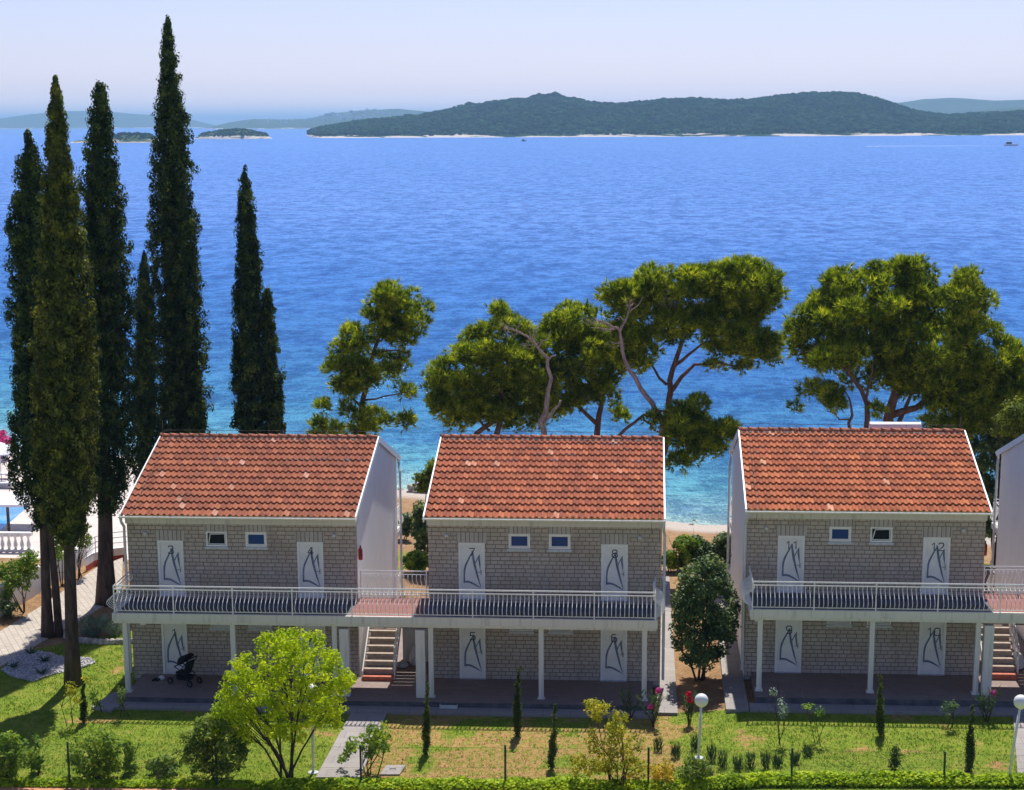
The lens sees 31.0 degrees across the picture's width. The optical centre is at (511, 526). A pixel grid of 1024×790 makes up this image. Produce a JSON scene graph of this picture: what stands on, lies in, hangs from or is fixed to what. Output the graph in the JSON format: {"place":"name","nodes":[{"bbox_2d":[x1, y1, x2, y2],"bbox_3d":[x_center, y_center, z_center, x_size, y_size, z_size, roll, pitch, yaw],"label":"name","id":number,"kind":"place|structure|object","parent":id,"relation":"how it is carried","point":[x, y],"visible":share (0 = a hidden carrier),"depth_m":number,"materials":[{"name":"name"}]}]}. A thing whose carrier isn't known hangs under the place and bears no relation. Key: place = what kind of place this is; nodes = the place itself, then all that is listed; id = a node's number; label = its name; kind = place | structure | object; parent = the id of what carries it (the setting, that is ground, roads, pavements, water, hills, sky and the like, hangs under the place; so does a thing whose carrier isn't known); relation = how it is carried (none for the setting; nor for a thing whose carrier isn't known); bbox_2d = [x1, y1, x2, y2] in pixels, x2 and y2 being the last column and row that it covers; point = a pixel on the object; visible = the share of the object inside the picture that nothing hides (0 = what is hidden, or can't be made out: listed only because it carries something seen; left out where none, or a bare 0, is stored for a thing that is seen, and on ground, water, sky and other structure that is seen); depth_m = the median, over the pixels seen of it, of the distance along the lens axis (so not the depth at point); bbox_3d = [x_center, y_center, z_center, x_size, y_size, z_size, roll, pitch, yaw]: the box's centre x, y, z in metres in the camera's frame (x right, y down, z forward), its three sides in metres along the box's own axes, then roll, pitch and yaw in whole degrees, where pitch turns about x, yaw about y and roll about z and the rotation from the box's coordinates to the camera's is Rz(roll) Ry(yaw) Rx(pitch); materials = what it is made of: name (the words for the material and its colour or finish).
{"place":"outdoors","nodes":[
{"label":"outdoors","id":0,"kind":"place"},
{"bbox_2d":[0,558,122,667],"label":"garden path","id":1,"kind":"structure","parent":0,"point":[20,635],"depth_m":74.03,"materials":[{"name":"beige stone"}]},
{"bbox_2d":[0,111,215,128],"bbox_3d":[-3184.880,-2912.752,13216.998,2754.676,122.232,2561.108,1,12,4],"label":"hills","id":2,"kind":"structure","parent":0,"point":[76,119],"depth_m":12360.02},
{"bbox_2d":[203,109,426,128],"bbox_3d":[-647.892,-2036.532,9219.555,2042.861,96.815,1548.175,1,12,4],"label":"hills","id":3,"kind":"structure","parent":0,"point":[274,124],"depth_m":8791.14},
{"bbox_2d":[246,109,398,123],"bbox_3d":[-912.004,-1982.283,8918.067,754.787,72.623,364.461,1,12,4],"label":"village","id":4,"kind":"object","parent":3,"relation":"on","point":[345,115],"visible":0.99,"depth_m":8894.86,"materials":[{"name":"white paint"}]},
{"bbox_2d":[316,712,386,778],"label":"path","id":5,"kind":"structure","parent":0,"point":[356,722],"depth_m":58.80,"materials":[{"name":"concrete"}]},
{"bbox_2d":[114,702,655,718],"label":"pavement","id":6,"kind":"structure","parent":0,"point":[407,710],"depth_m":62.32,"materials":[{"name":"concrete"}]},
{"bbox_2d":[0,128,1023,524],"bbox_3d":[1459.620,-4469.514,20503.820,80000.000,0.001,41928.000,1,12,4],"label":"sea","id":7,"kind":"structure","parent":0,"point":[460,230],"depth_m":397.64,"materials":[{"name":"blue liquid"}]},
{"bbox_2d":[194,130,271,138],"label":"islet","id":8,"kind":"object","parent":7,"relation":"in","point":[237,136],"visible":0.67,"depth_m":2869.54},
{"bbox_2d":[198,128,268,136],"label":"islet scrub","id":9,"kind":"object","parent":8,"relation":"on","point":[232,131],"visible":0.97,"depth_m":2888.38,"materials":[{"name":"green plant"}]},
{"bbox_2d":[0,489,1023,789],"bbox_3d":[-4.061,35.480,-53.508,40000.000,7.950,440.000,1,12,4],"label":"ground","id":10,"kind":"structure","parent":0,"point":[710,687],"depth_m":59.92,"materials":[{"name":"green plant"}]},
{"bbox_2d":[0,730,39,777],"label":"garden bush","id":11,"kind":"object","parent":10,"relation":"on","point":[7,739],"visible":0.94,"depth_m":55.72,"materials":[{"name":"green plant"}]},
{"bbox_2d":[0,548,40,612],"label":"bush","id":12,"kind":"object","parent":10,"relation":"on","point":[17,570],"visible":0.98,"depth_m":74.75,"materials":[{"name":"green plant"}]},
{"bbox_2d":[1,128,62,638],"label":"cypress","id":13,"kind":"object","parent":10,"relation":"on","point":[26,203],"visible":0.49,"depth_m":68.63,"materials":[{"name":"green plant"}]},
{"bbox_2d":[0,541,92,617],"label":"garden wall","id":14,"kind":"structure","parent":10,"relation":"on","point":[35,588],"depth_m":78.10,"materials":[{"name":"white paint"}]},
{"bbox_2d":[1,650,95,680],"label":"gravel bed","id":15,"kind":"object","parent":10,"relation":"on","point":[45,666],"visible":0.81,"depth_m":67.67,"materials":[{"name":"grey gravel"}]},
{"bbox_2d":[26,74,102,687],"bbox_3d":[-15.371,-4.687,63.509,2.523,21.123,2.478,9,15,35],"label":"cypress","id":16,"kind":"object","parent":10,"relation":"on","point":[66,375],"visible":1,"depth_m":62.70,"materials":[{"name":"green plant"}]},
{"bbox_2d":[0,456,137,559],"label":"pool deck","id":17,"kind":"structure","parent":10,"relation":"on","point":[21,521],"depth_m":96.86,"materials":[{"name":"white concrete"}]},
{"bbox_2d":[0,492,30,530],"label":"sun canopy","id":18,"kind":"object","parent":17,"relation":"on","point":[7,500],"visible":0.38,"depth_m":96.04,"materials":[{"name":"white fabric"}]},
{"bbox_2d":[0,531,33,551],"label":"balustrade","id":19,"kind":"object","parent":17,"relation":"on","point":[8,534],"visible":0.98,"depth_m":91.36,"materials":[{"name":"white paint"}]},
{"bbox_2d":[65,728,129,778],"bbox_3d":[-12.526,6.839,55.939,1.829,2.041,2.331,-9,15,-36],"label":"garden bush","id":20,"kind":"object","parent":10,"relation":"on","point":[106,751],"visible":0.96,"depth_m":55.61,"materials":[{"name":"green plant"}]},
{"bbox_2d":[78,613,122,637],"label":"lavender bush","id":21,"kind":"object","parent":10,"relation":"on","point":[105,624],"visible":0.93,"depth_m":71.44,"materials":[{"name":"green plant"}]},
{"bbox_2d":[85,531,126,571],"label":"wall","id":22,"kind":"structure","parent":10,"relation":"on","point":[91,560],"depth_m":84.63,"materials":[{"name":"white paint"}]},
{"bbox_2d":[75,79,141,606],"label":"cypress","id":23,"kind":"object","parent":10,"relation":"on","point":[101,184],"visible":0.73,"depth_m":73.72,"materials":[{"name":"green plant"}]},
{"bbox_2d":[121,736,139,778],"bbox_3d":[-11.677,6.923,56.398,0.620,1.450,1.085,-1,12,-3],"label":"pointed shrub","id":24,"kind":"object","parent":10,"relation":"on","point":[128,751],"visible":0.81,"depth_m":56.30,"materials":[{"name":"green plant"}]},
{"bbox_2d":[129,250,161,484],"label":"cypress","id":25,"kind":"object","parent":10,"relation":"on","point":[147,355],"visible":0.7,"depth_m":78.35,"materials":[{"name":"green plant"}]},
{"bbox_2d":[138,728,193,778],"bbox_3d":[-10.712,7.045,56.270,1.570,1.537,1.585,3,13,14],"label":"garden bush","id":26,"kind":"object","parent":10,"relation":"on","point":[162,767],"visible":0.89,"depth_m":55.94,"materials":[{"name":"green plant"}]},
{"bbox_2d":[144,14,214,436],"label":"cypress","id":27,"kind":"object","parent":10,"relation":"on","point":[173,228],"visible":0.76,"depth_m":79.05,"materials":[{"name":"green plant"}]},
{"bbox_2d":[0,785,381,789],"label":"brick edging","id":28,"kind":"object","parent":10,"relation":"on","point":[45,788],"visible":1,"depth_m":55.31,"materials":[{"name":"brick"}]},
{"bbox_2d":[171,704,250,780],"bbox_3d":[-9.052,6.397,55.529,2.605,2.775,2.078,1,12,4],"label":"garden bush","id":29,"kind":"object","parent":10,"relation":"on","point":[195,744],"visible":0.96,"depth_m":55.11,"materials":[{"name":"green plant"}]},
{"bbox_2d":[228,164,286,459],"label":"cypress","id":30,"kind":"object","parent":10,"relation":"on","point":[255,349],"visible":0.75,"depth_m":80.73,"materials":[{"name":"green plant"}]},
{"bbox_2d":[118,420,404,679],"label":"apartment house","id":31,"kind":"structure","parent":10,"relation":"on","point":[254,513],"depth_m":65.49,"materials":[{"name":"stone"}]},
{"bbox_2d":[157,540,184,596],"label":"door","id":32,"kind":"structure","parent":31,"relation":"in","point":[170,552],"depth_m":65.18,"materials":[{"name":"white plastic"}]},
{"bbox_2d":[161,624,187,673],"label":"door","id":33,"kind":"structure","parent":31,"relation":"in","point":[174,636],"depth_m":65.79,"materials":[{"name":"white plastic"}]},
{"bbox_2d":[205,531,228,548],"bbox_3d":[-10.359,0.458,64.838,0.830,0.620,0.168,1,12,4],"label":"window","id":34,"kind":"structure","parent":31,"relation":"in","point":[217,540],"depth_m":64.83,"materials":[{"name":"white plastic"}]},
{"bbox_2d":[244,532,267,549],"bbox_3d":[-8.963,0.472,64.745,0.830,0.620,0.160,1,12,4],"label":"window","id":35,"kind":"structure","parent":31,"relation":"in","point":[254,540],"depth_m":64.74,"materials":[{"name":"white plastic"}]},
{"bbox_2d":[297,542,323,598],"bbox_3d":[-7.062,1.510,64.848,0.920,2.030,0.160,1,12,4],"label":"door","id":36,"kind":"structure","parent":31,"relation":"in","point":[310,564],"depth_m":64.83,"materials":[{"name":"white plastic"}]},
{"bbox_2d":[299,626,325,676],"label":"door","id":37,"kind":"structure","parent":31,"relation":"in","point":[313,628],"depth_m":65.39,"materials":[{"name":"white plastic"}]},
{"bbox_2d":[198,626,359,777],"bbox_3d":[-7.036,5.304,55.348,5.082,4.996,3.119,1,12,4],"label":"lime tree","id":38,"kind":"object","parent":10,"relation":"on","point":[316,694],"visible":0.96,"depth_m":55.02,"materials":[{"name":"green plant"}]},
{"bbox_2d":[337,720,391,775],"bbox_3d":[-4.477,6.682,56.424,1.659,1.788,1.777,-3,13,-14],"label":"citrus tree","id":39,"kind":"object","parent":10,"relation":"on","point":[374,742],"visible":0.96,"depth_m":56.14,"materials":[{"name":"green plant"}]},
{"bbox_2d":[303,277,437,460],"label":"pine tree","id":40,"kind":"object","parent":10,"relation":"on","point":[392,321],"visible":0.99,"depth_m":82.57,"materials":[{"name":"green plant"}]},
{"bbox_2d":[123,674,652,710],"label":"terrace","id":41,"kind":"structure","parent":10,"relation":"on","point":[471,690],"depth_m":63.96,"materials":[{"name":"tile"}]},
{"bbox_2d":[167,653,201,687],"bbox_3d":[-11.485,4.966,64.699,1.130,1.096,0.595,7,14,28],"label":"stroller","id":42,"kind":"object","parent":41,"relation":"on","point":[184,674],"visible":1,"depth_m":64.60,"materials":[{"name":"fabric"}]},
{"bbox_2d":[106,569,664,700],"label":"balcony walkway","id":43,"kind":"structure","parent":41,"relation":"on","point":[421,614],"depth_m":62.91,"materials":[{"name":"paint"}]},
{"bbox_2d":[123,697,650,710],"bbox_3d":[-4.309,6.002,62.795,18.140,0.160,0.015,1,12,4],"label":"terrace edge","id":44,"kind":"object","parent":41,"relation":"attached to","point":[375,703],"visible":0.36,"depth_m":62.72,"materials":[{"name":"grey concrete"}]},
{"bbox_2d":[362,627,416,680],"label":"staircase","id":45,"kind":"structure","parent":41,"relation":"on","point":[379,668],"depth_m":65.82,"materials":[{"name":"beige concrete"}]},
{"bbox_2d":[364,628,428,677],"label":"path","id":46,"kind":"structure","parent":10,"relation":"on","point":[409,671],"depth_m":66.43,"materials":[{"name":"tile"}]},
{"bbox_2d":[402,628,427,661],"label":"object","id":47,"kind":"object","parent":46,"relation":"on","point":[408,634],"visible":0.21,"depth_m":67.22,"materials":[{"name":"white paint"}]},
{"bbox_2d":[403,549,427,573],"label":"shore shrub","id":48,"kind":"object","parent":10,"relation":"on","point":[415,560],"visible":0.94,"depth_m":82.30,"materials":[{"name":"green plant"}]},
{"bbox_2d":[410,499,427,551],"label":"shore shrub","id":49,"kind":"object","parent":10,"relation":"on","point":[418,531],"visible":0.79,"depth_m":88.67,"materials":[{"name":"green plant"}]},
{"bbox_2d":[411,457,434,553],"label":"shore shrub","id":50,"kind":"object","parent":10,"relation":"on","point":[423,478],"visible":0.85,"depth_m":87.53,"materials":[{"name":"green plant"}]},
{"bbox_2d":[420,682,430,754],"bbox_3d":[-2.695,6.014,58.052,0.361,2.457,0.459,6,14,28],"label":"cypress sapling","id":51,"kind":"object","parent":10,"relation":"on","point":[425,733],"visible":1,"depth_m":58.03,"materials":[{"name":"green plant"}]},
{"bbox_2d":[417,297,565,434],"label":"pine tree","id":52,"kind":"object","parent":10,"relation":"on","point":[469,390],"visible":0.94,"depth_m":84.05,"materials":[{"name":"green plant"}]},
{"bbox_2d":[0,769,1023,789],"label":"hedge ground cover","id":53,"kind":"object","parent":10,"relation":"on","point":[888,778],"visible":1,"depth_m":54.92,"materials":[{"name":"green plant"}]},
{"bbox_2d":[0,741,1023,786],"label":"wire fence","id":54,"kind":"object","parent":10,"relation":"on","point":[504,760],"visible":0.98,"depth_m":55.03,"materials":[{"name":"green paint"}]},
{"bbox_2d":[512,666,522,736],"bbox_3d":[0.176,5.634,59.695,0.399,2.474,0.528,1,12,4],"label":"cypress sapling","id":55,"kind":"object","parent":10,"relation":"on","point":[517,714],"visible":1,"depth_m":59.65,"materials":[{"name":"green plant"}]},
{"bbox_2d":[495,314,561,434],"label":"dead pine","id":56,"kind":"object","parent":10,"relation":"on","point":[542,420],"visible":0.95,"depth_m":81.52,"materials":[{"name":"brown wood"}]},
{"bbox_2d":[422,431,665,686],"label":"apartment house","id":57,"kind":"structure","parent":10,"relation":"on","point":[511,512],"depth_m":64.63,"materials":[{"name":"brick"}]},
{"bbox_2d":[458,543,484,599],"bbox_3d":[-1.401,1.531,64.449,0.920,2.030,0.160,1,12,4],"label":"door","id":58,"kind":"structure","parent":57,"relation":"in","point":[471,556],"depth_m":64.44,"materials":[{"name":"white plastic"}]},
{"bbox_2d":[459,628,485,678],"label":"door","id":59,"kind":"structure","parent":57,"relation":"in","point":[472,646],"depth_m":65.09,"materials":[{"name":"white plastic"}]},
{"bbox_2d":[507,534,530,551],"bbox_3d":[0.255,0.530,64.102,0.830,0.620,0.160,1,12,4],"label":"window","id":60,"kind":"structure","parent":57,"relation":"in","point":[517,542],"depth_m":64.09,"materials":[{"name":"white plastic"}]},
{"bbox_2d":[548,534,571,551],"bbox_3d":[1.652,0.545,64.006,0.830,0.620,0.160,1,12,4],"label":"window","id":61,"kind":"structure","parent":57,"relation":"in","point":[557,542],"depth_m":64.00,"materials":[{"name":"blue glass"}]},
{"bbox_2d":[600,630,626,681],"bbox_3d":[3.565,4.417,64.728,0.920,2.030,0.160,1,12,4],"label":"door","id":62,"kind":"structure","parent":57,"relation":"in","point":[613,642],"depth_m":64.76,"materials":[{"name":"white plastic"}]},
{"bbox_2d":[601,544,627,601],"bbox_3d":[3.552,1.584,64.108,0.920,2.030,0.160,1,12,4],"label":"door","id":63,"kind":"structure","parent":57,"relation":"in","point":[614,557],"depth_m":64.09,"materials":[{"name":"white plastic"}]},
{"bbox_2d":[545,703,558,770],"bbox_3d":[1.229,6.455,56.591,0.419,2.198,0.440,1,12,4],"label":"cypress sapling","id":64,"kind":"object","parent":10,"relation":"on","point":[552,745],"visible":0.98,"depth_m":56.55,"materials":[{"name":"green plant"}]},
{"bbox_2d":[535,296,632,435],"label":"pine tree","id":65,"kind":"object","parent":10,"relation":"on","point":[573,337],"visible":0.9,"depth_m":85.23,"materials":[{"name":"green plant"}]},
{"bbox_2d":[569,694,656,784],"bbox_3d":[2.997,6.405,54.846,2.621,2.964,1.908,1,12,4],"label":"variegated shrub","id":66,"kind":"object","parent":10,"relation":"on","point":[609,728],"visible":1,"depth_m":54.70,"materials":[{"name":"yellow plant"}]},
{"bbox_2d":[584,296,667,450],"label":"dead pine","id":67,"kind":"object","parent":10,"relation":"on","point":[648,398],"visible":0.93,"depth_m":80.08,"materials":[{"name":"brown wood"}]},
{"bbox_2d":[636,687,665,726],"bbox_3d":[4.556,5.911,60.762,1.043,1.408,0.496,1,12,4],"label":"oleander","id":68,"kind":"object","parent":10,"relation":"on","point":[653,707],"visible":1,"depth_m":60.70,"materials":[{"name":"green plant"}]},
{"bbox_2d":[647,758,677,788],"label":"golden shrub","id":69,"kind":"object","parent":10,"relation":"on","point":[657,774],"visible":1,"depth_m":54.83,"materials":[{"name":"yellow plant"}]},
{"bbox_2d":[617,389,743,476],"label":"pine tree","id":70,"kind":"object","parent":10,"relation":"on","point":[693,428],"visible":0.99,"depth_m":79.68,"materials":[{"name":"green plant"}]},
{"bbox_2d":[662,534,700,570],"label":"shore shrub","id":71,"kind":"object","parent":10,"relation":"on","point":[682,544],"visible":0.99,"depth_m":83.54,"materials":[{"name":"green plant"}]},
{"bbox_2d":[592,251,792,455],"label":"pine tree","id":72,"kind":"object","parent":10,"relation":"on","point":[737,305],"visible":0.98,"depth_m":81.26,"materials":[{"name":"green plant"}]},
{"bbox_2d":[676,723,720,780],"bbox_3d":[5.540,7.032,55.287,1.190,1.774,2.180,3,13,14],"label":"garden bush","id":73,"kind":"object","parent":10,"relation":"on","point":[692,772],"visible":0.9,"depth_m":54.91,"materials":[{"name":"green plant"}]},
{"bbox_2d":[668,551,741,681],"bbox_3d":[6.819,3.088,65.145,2.644,4.832,2.878,1,12,4],"label":"laurel tree","id":74,"kind":"object","parent":10,"relation":"on","point":[697,591],"visible":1,"depth_m":64.59,"materials":[{"name":"green plant"}]},
{"bbox_2d":[704,531,730,563],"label":"shore shrub","id":75,"kind":"object","parent":10,"relation":"on","point":[718,543],"visible":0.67,"depth_m":84.53,"materials":[{"name":"green plant"}]},
{"bbox_2d":[785,339,890,446],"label":"pine tree","id":76,"kind":"object","parent":10,"relation":"on","point":[830,394],"visible":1,"depth_m":80.87,"materials":[{"name":"green plant"}]},
{"bbox_2d":[726,415,992,678],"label":"apartment house","id":77,"kind":"structure","parent":10,"relation":"on","point":[835,508],"depth_m":64.33,"materials":[{"name":"stone"}]},
{"bbox_2d":[774,620,801,672],"bbox_3d":[9.676,4.119,64.700,0.920,2.030,0.160,1,12,4],"label":"door","id":78,"kind":"structure","parent":77,"relation":"in","point":[788,634],"depth_m":64.71,"materials":[{"name":"white plastic"}]},
{"bbox_2d":[777,536,804,592],"bbox_3d":[9.663,1.286,64.080,0.920,2.030,0.160,1,12,4],"label":"door","id":79,"kind":"structure","parent":77,"relation":"in","point":[790,560],"depth_m":64.06,"materials":[{"name":"white plastic"}]},
{"bbox_2d":[828,526,851,544],"bbox_3d":[11.319,0.285,63.732,0.830,0.620,0.160,1,12,4],"label":"window","id":80,"kind":"structure","parent":77,"relation":"in","point":[837,535],"depth_m":63.72,"materials":[{"name":"white plastic"}]},
{"bbox_2d":[869,527,892,544],"bbox_3d":[12.715,0.300,63.632,0.830,0.620,0.168,1,12,4],"label":"window","id":81,"kind":"structure","parent":77,"relation":"in","point":[881,535],"depth_m":63.63,"materials":[{"name":"white plastic"}]},
{"bbox_2d":[917,622,946,675],"bbox_3d":[14.629,4.171,64.359,0.920,2.030,0.160,1,12,4],"label":"door","id":82,"kind":"structure","parent":77,"relation":"in","point":[932,635],"depth_m":64.38,"materials":[{"name":"white plastic"}]},
{"bbox_2d":[921,537,950,594],"bbox_3d":[14.616,1.338,63.739,0.920,2.030,0.160,1,12,4],"label":"door","id":83,"kind":"structure","parent":77,"relation":"in","point":[936,550],"depth_m":63.72,"materials":[{"name":"white plastic"}]},
{"bbox_2d":[874,673,885,736],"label":"cypress sapling","id":84,"kind":"object","parent":10,"relation":"on","point":[880,716],"visible":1,"depth_m":58.88,"materials":[{"name":"green plant"}]},
{"bbox_2d":[751,672,1023,706],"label":"terrace","id":85,"kind":"structure","parent":10,"relation":"on","point":[905,687],"depth_m":63.23,"materials":[{"name":"tile"}]},
{"bbox_2d":[740,565,1023,695],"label":"balcony walkway","id":86,"kind":"structure","parent":85,"relation":"on","point":[987,610],"depth_m":62.03,"materials":[{"name":"paint"}]},
{"bbox_2d":[756,697,1014,706],"bbox_3d":[18.199,5.925,61.514,20.020,0.200,0.015,1,12,4],"label":"terrace edge","id":87,"kind":"object","parent":85,"relation":"attached to","point":[874,701],"visible":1,"depth_m":61.92,"materials":[{"name":"grey concrete"}]},
{"bbox_2d":[980,623,1023,679],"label":"staircase","id":88,"kind":"structure","parent":85,"relation":"on","point":[1004,667],"depth_m":64.67,"materials":[{"name":"beige tile"}]},
{"bbox_2d":[778,251,1023,453],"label":"pine tree","id":89,"kind":"object","parent":10,"relation":"on","point":[964,374],"visible":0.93,"depth_m":82.08,"materials":[{"name":"green plant"}]},
{"bbox_2d":[964,704,975,771],"bbox_3d":[13.793,6.382,55.628,0.376,2.211,0.518,1,12,4],"label":"cypress sapling","id":90,"kind":"object","parent":10,"relation":"on","point":[970,748],"visible":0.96,"depth_m":55.58,"materials":[{"name":"green plant"}]},
{"bbox_2d":[950,389,1015,564],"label":"evergreen tree","id":91,"kind":"object","parent":10,"relation":"on","point":[984,462],"visible":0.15,"depth_m":85.43,"materials":[{"name":"green plant"}]},
{"bbox_2d":[974,685,1000,722],"bbox_3d":[15.562,5.756,60.377,0.923,1.338,0.610,-2,12,-9],"label":"oleander","id":92,"kind":"object","parent":10,"relation":"on","point":[982,705],"visible":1,"depth_m":60.34,"materials":[{"name":"green plant"}]},
{"bbox_2d":[980,395,1023,476],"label":"pale evergreen","id":93,"kind":"object","parent":10,"relation":"on","point":[1014,411],"visible":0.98,"depth_m":79.07,"materials":[{"name":"green plant"}]},
{"bbox_2d":[986,434,1023,642],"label":"apartment house","id":94,"kind":"structure","parent":10,"relation":"on","point":[1007,527],"depth_m":71.82,"materials":[{"name":"paint"}]},
{"bbox_2d":[1008,695,1023,777],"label":"globe lamp","id":95,"kind":"object","parent":10,"relation":"on","point":[1018,701],"visible":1,"depth_m":54.47,"materials":[{"name":"metal"}]},
{"bbox_2d":[0,0,1023,124],"label":"sky","id":96,"kind":"structure","parent":0,"point":[240,60],"materials":[{"name":"blue"}]},
{"bbox_2d":[306,97,1023,137],"bbox_3d":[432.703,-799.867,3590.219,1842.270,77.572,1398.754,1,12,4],"label":"island","id":97,"kind":"structure","parent":0,"point":[698,134],"depth_m":2961.58,"materials":[{"name":"green plant"}]},
{"bbox_2d":[306,91,1023,135],"bbox_3d":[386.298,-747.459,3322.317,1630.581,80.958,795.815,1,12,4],"label":"island forest","id":98,"kind":"object","parent":97,"relation":"on","point":[890,118],"visible":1,"depth_m":3136.62,"materials":[{"name":"green plant"}]},
{"bbox_2d":[657,576,677,715],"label":"side path","id":99,"kind":"structure","parent":0,"point":[668,706],"depth_m":66.72,"materials":[{"name":"concrete"}]},
{"bbox_2d":[714,596,748,712],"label":"side path","id":100,"kind":"structure","parent":0,"point":[735,697],"depth_m":64.72,"materials":[{"name":"concrete"}]},
{"bbox_2d":[749,703,1023,716],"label":"pavement","id":101,"kind":"structure","parent":0,"point":[888,709],"depth_m":61.47,"materials":[{"name":"concrete"}]},
{"bbox_2d":[898,98,1023,113],"bbox_3d":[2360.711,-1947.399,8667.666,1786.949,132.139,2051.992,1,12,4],"label":"hills","id":102,"kind":"structure","parent":0,"point":[952,105],"depth_m":8248.82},
{"bbox_2d":[1013,715,1023,772],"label":"path","id":103,"kind":"structure","parent":0,"point":[1020,741],"depth_m":58.32,"materials":[{"name":"concrete"}]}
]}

